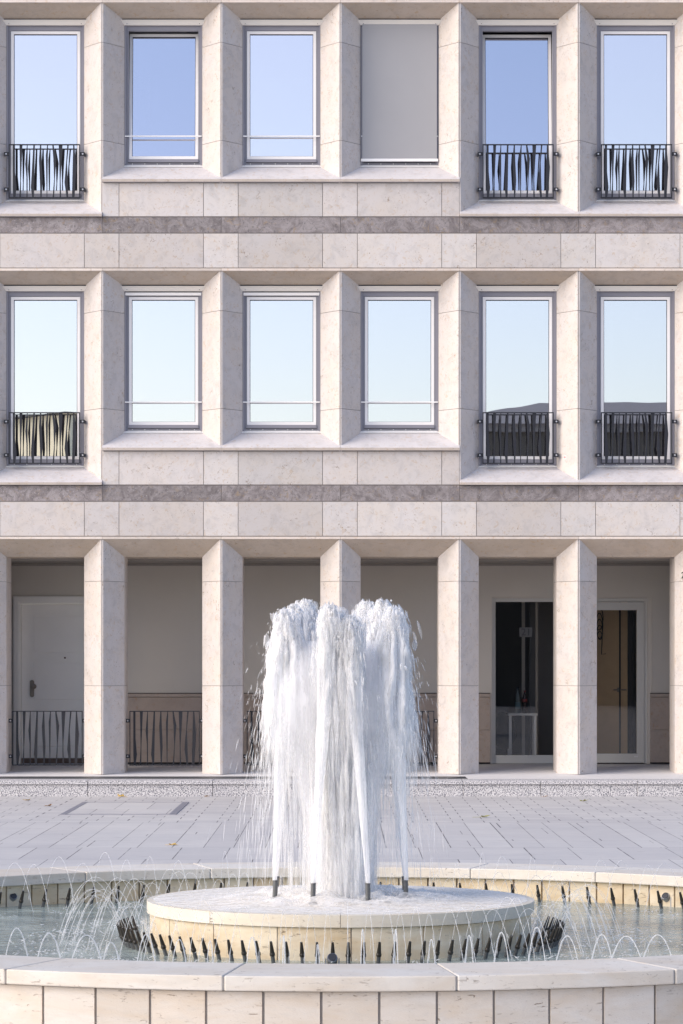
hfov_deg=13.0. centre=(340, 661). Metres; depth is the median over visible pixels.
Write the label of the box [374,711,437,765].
balcony railing
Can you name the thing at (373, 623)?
water jet
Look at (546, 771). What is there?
terrace
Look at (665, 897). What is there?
basin lamp
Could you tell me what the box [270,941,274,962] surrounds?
spray nozzle
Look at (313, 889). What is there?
jet nozzle
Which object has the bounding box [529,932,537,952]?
spray nozzle
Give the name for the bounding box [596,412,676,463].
balcony railing
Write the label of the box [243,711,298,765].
balcony railing
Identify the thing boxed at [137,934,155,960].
water arc
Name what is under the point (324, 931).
fountain plinth
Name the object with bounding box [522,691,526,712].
drink bottle
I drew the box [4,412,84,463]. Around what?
balcony railing
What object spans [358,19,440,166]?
window
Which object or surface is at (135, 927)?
spray nozzle
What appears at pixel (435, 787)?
granite step
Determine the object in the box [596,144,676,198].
balcony railing
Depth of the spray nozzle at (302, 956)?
13.17 m
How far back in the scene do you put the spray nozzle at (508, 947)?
13.48 m
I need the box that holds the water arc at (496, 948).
[494,932,508,961]
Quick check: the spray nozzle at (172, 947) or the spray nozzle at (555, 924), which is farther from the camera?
the spray nozzle at (555, 924)
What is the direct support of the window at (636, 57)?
in the stone building
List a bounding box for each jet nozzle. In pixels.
[272,880,277,896]
[308,883,316,903]
[365,883,370,900]
[403,880,408,897]
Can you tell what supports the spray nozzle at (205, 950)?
on the water
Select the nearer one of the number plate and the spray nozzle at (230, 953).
the spray nozzle at (230, 953)
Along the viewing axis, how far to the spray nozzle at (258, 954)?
13.22 m
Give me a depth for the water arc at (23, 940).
12.13 m
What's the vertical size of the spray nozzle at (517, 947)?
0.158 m
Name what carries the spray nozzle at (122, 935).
on the water
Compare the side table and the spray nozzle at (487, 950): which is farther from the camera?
the side table
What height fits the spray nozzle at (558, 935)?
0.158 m
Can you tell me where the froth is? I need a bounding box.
[153,884,526,913]
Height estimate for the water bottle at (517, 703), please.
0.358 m
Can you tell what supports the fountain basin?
on the plaza
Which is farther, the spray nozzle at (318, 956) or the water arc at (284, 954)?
the spray nozzle at (318, 956)
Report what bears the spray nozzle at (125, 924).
on the water
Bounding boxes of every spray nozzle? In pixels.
[18,890,23,908]
[41,889,46,906]
[65,888,70,905]
[90,887,94,904]
[115,886,119,902]
[117,925,124,945]
[119,926,126,946]
[122,918,131,936]
[122,927,130,947]
[125,928,135,949]
[126,917,135,936]
[130,930,139,950]
[131,916,139,935]
[136,931,145,951]
[140,885,144,901]
[143,932,151,952]
[150,933,159,954]
[159,934,167,955]
[168,935,176,956]
[178,936,186,957]
[190,937,197,958]
[201,938,208,959]
[214,939,220,960]
[227,939,233,960]
[241,940,246,961]
[255,941,260,962]
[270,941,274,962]
[284,941,289,962]
[299,942,304,963]
[315,942,319,963]
[331,942,334,952]
[345,942,350,963]
[361,942,365,963]
[376,942,381,963]
[391,942,396,962]
[406,941,410,962]
[420,941,425,962]
[434,940,439,961]
[447,939,453,960]
[460,939,466,960]
[472,938,479,959]
[483,937,490,958]
[494,936,502,957]
[504,935,512,956]
[513,934,521,955]
[521,933,530,954]
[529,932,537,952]
[535,931,544,951]
[536,885,540,901]
[541,916,549,935]
[541,930,550,950]
[545,917,554,936]
[545,928,555,949]
[549,918,558,936]
[550,927,558,947]
[554,926,561,946]
[556,925,563,945]
[561,886,565,902]
[586,887,590,904]
[610,888,615,905]
[634,889,639,906]
[657,890,662,908]
[679,892,682,909]
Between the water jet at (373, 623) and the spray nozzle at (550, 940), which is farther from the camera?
the water jet at (373, 623)
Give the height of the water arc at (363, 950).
0.281 m
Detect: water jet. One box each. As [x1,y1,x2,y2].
[236,603,316,883]
[236,607,314,889]
[285,598,337,889]
[294,602,364,896]
[327,614,396,897]
[339,599,378,890]
[359,598,432,875]
[366,605,466,891]
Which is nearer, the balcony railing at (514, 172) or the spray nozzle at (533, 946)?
the spray nozzle at (533, 946)
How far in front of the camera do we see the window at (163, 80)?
38.18 m
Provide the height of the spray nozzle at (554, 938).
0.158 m
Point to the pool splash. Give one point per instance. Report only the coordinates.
(275, 963)
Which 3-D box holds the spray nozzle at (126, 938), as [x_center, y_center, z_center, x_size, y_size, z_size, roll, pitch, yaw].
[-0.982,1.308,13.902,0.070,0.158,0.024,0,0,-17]
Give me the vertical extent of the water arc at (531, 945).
0.278 m
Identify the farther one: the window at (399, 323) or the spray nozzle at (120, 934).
the window at (399, 323)
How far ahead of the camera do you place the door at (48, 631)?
40.10 m
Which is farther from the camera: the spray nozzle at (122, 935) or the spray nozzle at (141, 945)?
the spray nozzle at (122, 935)
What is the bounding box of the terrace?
[0,754,682,778]
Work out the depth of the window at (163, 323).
38.13 m
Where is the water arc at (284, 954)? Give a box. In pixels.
[282,936,285,963]
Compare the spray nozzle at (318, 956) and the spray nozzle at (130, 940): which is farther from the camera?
the spray nozzle at (130, 940)
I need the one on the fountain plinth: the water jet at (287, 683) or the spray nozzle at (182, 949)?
the water jet at (287, 683)
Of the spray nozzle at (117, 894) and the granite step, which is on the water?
the spray nozzle at (117, 894)
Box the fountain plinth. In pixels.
[147,885,533,960]
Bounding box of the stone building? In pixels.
[0,0,682,774]
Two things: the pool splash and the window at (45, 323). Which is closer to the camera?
the pool splash
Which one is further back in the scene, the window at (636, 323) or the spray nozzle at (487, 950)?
the window at (636, 323)
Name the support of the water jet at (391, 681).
on the fountain plinth
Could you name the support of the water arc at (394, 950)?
on the water
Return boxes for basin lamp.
[10,893,16,900]
[325,953,339,963]
[661,892,670,906]
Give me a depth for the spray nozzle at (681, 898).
16.02 m
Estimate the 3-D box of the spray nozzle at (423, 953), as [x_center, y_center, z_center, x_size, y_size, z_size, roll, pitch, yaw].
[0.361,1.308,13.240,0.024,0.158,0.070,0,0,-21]
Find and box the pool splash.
[13,904,677,963]
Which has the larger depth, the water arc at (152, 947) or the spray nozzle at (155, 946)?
the spray nozzle at (155, 946)
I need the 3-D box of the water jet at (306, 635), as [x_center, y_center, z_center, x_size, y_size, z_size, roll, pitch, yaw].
[-0.277,0.416,14.322,0.463,1.395,0.460,0,0,0]
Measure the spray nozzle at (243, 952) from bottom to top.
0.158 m
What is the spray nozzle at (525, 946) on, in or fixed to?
on the water
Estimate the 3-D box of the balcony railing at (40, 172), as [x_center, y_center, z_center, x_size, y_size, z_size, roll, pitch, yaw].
[-3.750,-6.212,38.014,1.024,0.690,0.123,0,0,0]
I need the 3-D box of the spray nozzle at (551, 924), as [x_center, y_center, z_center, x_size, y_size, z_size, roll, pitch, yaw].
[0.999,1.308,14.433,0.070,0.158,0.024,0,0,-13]
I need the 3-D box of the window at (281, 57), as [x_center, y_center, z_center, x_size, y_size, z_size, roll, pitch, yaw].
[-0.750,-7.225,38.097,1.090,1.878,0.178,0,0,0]
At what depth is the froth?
13.96 m
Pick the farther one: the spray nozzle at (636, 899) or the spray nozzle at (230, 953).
the spray nozzle at (636, 899)
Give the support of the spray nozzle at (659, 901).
on the water
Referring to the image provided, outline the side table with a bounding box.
[507,713,537,754]
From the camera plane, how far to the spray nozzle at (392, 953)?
13.18 m
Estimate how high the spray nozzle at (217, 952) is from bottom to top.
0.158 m
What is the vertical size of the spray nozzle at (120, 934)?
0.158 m
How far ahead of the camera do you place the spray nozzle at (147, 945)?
13.64 m
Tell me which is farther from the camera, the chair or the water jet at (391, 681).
the chair
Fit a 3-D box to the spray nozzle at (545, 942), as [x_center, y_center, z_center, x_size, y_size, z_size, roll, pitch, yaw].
[0.934,1.308,13.777,0.070,0.158,0.024,0,0,24]
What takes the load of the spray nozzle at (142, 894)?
on the water
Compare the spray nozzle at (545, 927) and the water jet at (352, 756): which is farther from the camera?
the spray nozzle at (545, 927)
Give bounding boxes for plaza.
[0,796,682,868]
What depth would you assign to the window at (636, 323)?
38.13 m
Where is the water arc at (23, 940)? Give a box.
[6,928,27,955]
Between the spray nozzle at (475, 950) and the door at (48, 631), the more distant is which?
the door at (48, 631)
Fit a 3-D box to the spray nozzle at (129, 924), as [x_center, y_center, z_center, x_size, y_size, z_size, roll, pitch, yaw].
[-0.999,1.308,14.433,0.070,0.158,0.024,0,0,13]
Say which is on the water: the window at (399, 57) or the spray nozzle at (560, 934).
the spray nozzle at (560, 934)
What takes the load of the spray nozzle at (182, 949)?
on the water
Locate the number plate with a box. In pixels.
[519,627,531,636]
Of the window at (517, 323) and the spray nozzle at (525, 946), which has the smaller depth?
the spray nozzle at (525, 946)
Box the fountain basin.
[0,862,682,1023]
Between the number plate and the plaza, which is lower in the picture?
the plaza
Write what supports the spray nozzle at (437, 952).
on the water
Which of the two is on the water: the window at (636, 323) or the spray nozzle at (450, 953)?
the spray nozzle at (450, 953)
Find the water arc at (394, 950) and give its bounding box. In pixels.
[393,929,397,963]
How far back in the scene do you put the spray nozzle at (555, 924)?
14.36 m
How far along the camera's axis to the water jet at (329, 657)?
13.92 m
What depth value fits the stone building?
38.02 m
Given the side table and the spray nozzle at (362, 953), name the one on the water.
the spray nozzle at (362, 953)
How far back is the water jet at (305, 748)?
14.39 m
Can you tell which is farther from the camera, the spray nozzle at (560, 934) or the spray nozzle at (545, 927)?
the spray nozzle at (545, 927)
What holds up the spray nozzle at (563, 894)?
on the water
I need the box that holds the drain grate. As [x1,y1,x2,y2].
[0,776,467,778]
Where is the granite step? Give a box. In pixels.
[0,779,682,795]
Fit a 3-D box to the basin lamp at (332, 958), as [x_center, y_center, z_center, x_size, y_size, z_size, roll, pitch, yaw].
[-0.036,1.327,13.099,0.064,0.111,0.062,0,0,0]
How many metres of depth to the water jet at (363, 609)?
14.36 m
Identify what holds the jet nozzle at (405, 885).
on the fountain plinth
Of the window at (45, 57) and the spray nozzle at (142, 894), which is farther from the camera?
the window at (45, 57)
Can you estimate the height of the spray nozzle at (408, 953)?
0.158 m
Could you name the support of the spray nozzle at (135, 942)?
on the water
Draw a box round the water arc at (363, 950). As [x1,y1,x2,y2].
[360,930,364,963]
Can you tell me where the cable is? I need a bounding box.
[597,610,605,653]
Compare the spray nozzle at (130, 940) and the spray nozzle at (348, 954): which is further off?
the spray nozzle at (130, 940)
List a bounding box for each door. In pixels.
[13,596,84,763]
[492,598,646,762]
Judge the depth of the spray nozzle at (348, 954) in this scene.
13.15 m
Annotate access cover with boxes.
[60,802,188,814]
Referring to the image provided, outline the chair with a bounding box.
[496,707,516,754]
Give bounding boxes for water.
[0,900,682,963]
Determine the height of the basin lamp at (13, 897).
0.111 m
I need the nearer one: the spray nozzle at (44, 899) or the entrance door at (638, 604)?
the spray nozzle at (44, 899)
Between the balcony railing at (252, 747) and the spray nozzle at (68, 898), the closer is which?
the spray nozzle at (68, 898)
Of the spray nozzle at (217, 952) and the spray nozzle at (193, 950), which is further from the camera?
the spray nozzle at (193, 950)
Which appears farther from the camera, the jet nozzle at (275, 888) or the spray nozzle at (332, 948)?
the jet nozzle at (275, 888)
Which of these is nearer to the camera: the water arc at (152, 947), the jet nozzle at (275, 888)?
the water arc at (152, 947)
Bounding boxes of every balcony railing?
[4,144,84,198]
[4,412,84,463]
[9,711,83,765]
[126,711,201,765]
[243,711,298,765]
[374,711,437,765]
[477,144,558,198]
[477,412,558,463]
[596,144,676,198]
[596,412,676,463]
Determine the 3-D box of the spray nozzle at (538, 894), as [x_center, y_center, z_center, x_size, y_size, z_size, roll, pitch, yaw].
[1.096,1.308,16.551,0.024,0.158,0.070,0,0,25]
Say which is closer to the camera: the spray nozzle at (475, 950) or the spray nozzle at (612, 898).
the spray nozzle at (475, 950)
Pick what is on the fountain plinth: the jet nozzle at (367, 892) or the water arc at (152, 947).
the jet nozzle at (367, 892)
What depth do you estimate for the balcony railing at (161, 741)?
38.35 m
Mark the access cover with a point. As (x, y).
(128, 808)
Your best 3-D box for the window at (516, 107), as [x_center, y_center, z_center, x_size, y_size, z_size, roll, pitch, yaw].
[2.250,-7.005,38.177,1.090,2.318,0.338,0,0,0]
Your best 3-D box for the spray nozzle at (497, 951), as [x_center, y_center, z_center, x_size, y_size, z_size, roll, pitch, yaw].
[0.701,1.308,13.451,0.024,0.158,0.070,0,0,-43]
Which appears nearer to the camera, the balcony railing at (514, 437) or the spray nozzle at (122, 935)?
the spray nozzle at (122, 935)
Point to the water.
(643, 920)
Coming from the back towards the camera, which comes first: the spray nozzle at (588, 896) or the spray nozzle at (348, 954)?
the spray nozzle at (588, 896)
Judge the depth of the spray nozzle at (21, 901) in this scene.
16.12 m
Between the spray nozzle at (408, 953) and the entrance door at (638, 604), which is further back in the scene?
the entrance door at (638, 604)
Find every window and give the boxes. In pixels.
[3,19,86,201]
[3,285,86,467]
[121,19,204,166]
[121,285,204,432]
[239,285,323,432]
[240,19,322,166]
[357,285,441,432]
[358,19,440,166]
[476,19,559,201]
[476,285,559,467]
[594,19,677,201]
[594,285,677,467]
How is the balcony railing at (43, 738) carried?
attached to the stone building
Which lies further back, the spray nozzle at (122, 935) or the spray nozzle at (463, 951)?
the spray nozzle at (122, 935)
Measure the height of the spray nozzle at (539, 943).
0.158 m
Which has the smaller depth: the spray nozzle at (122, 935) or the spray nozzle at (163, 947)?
the spray nozzle at (163, 947)
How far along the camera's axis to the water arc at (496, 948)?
11.84 m
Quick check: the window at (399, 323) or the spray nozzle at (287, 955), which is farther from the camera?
the window at (399, 323)
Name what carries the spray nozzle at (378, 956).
on the water
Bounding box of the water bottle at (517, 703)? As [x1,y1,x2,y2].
[515,687,520,712]
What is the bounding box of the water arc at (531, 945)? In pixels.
[528,927,545,960]

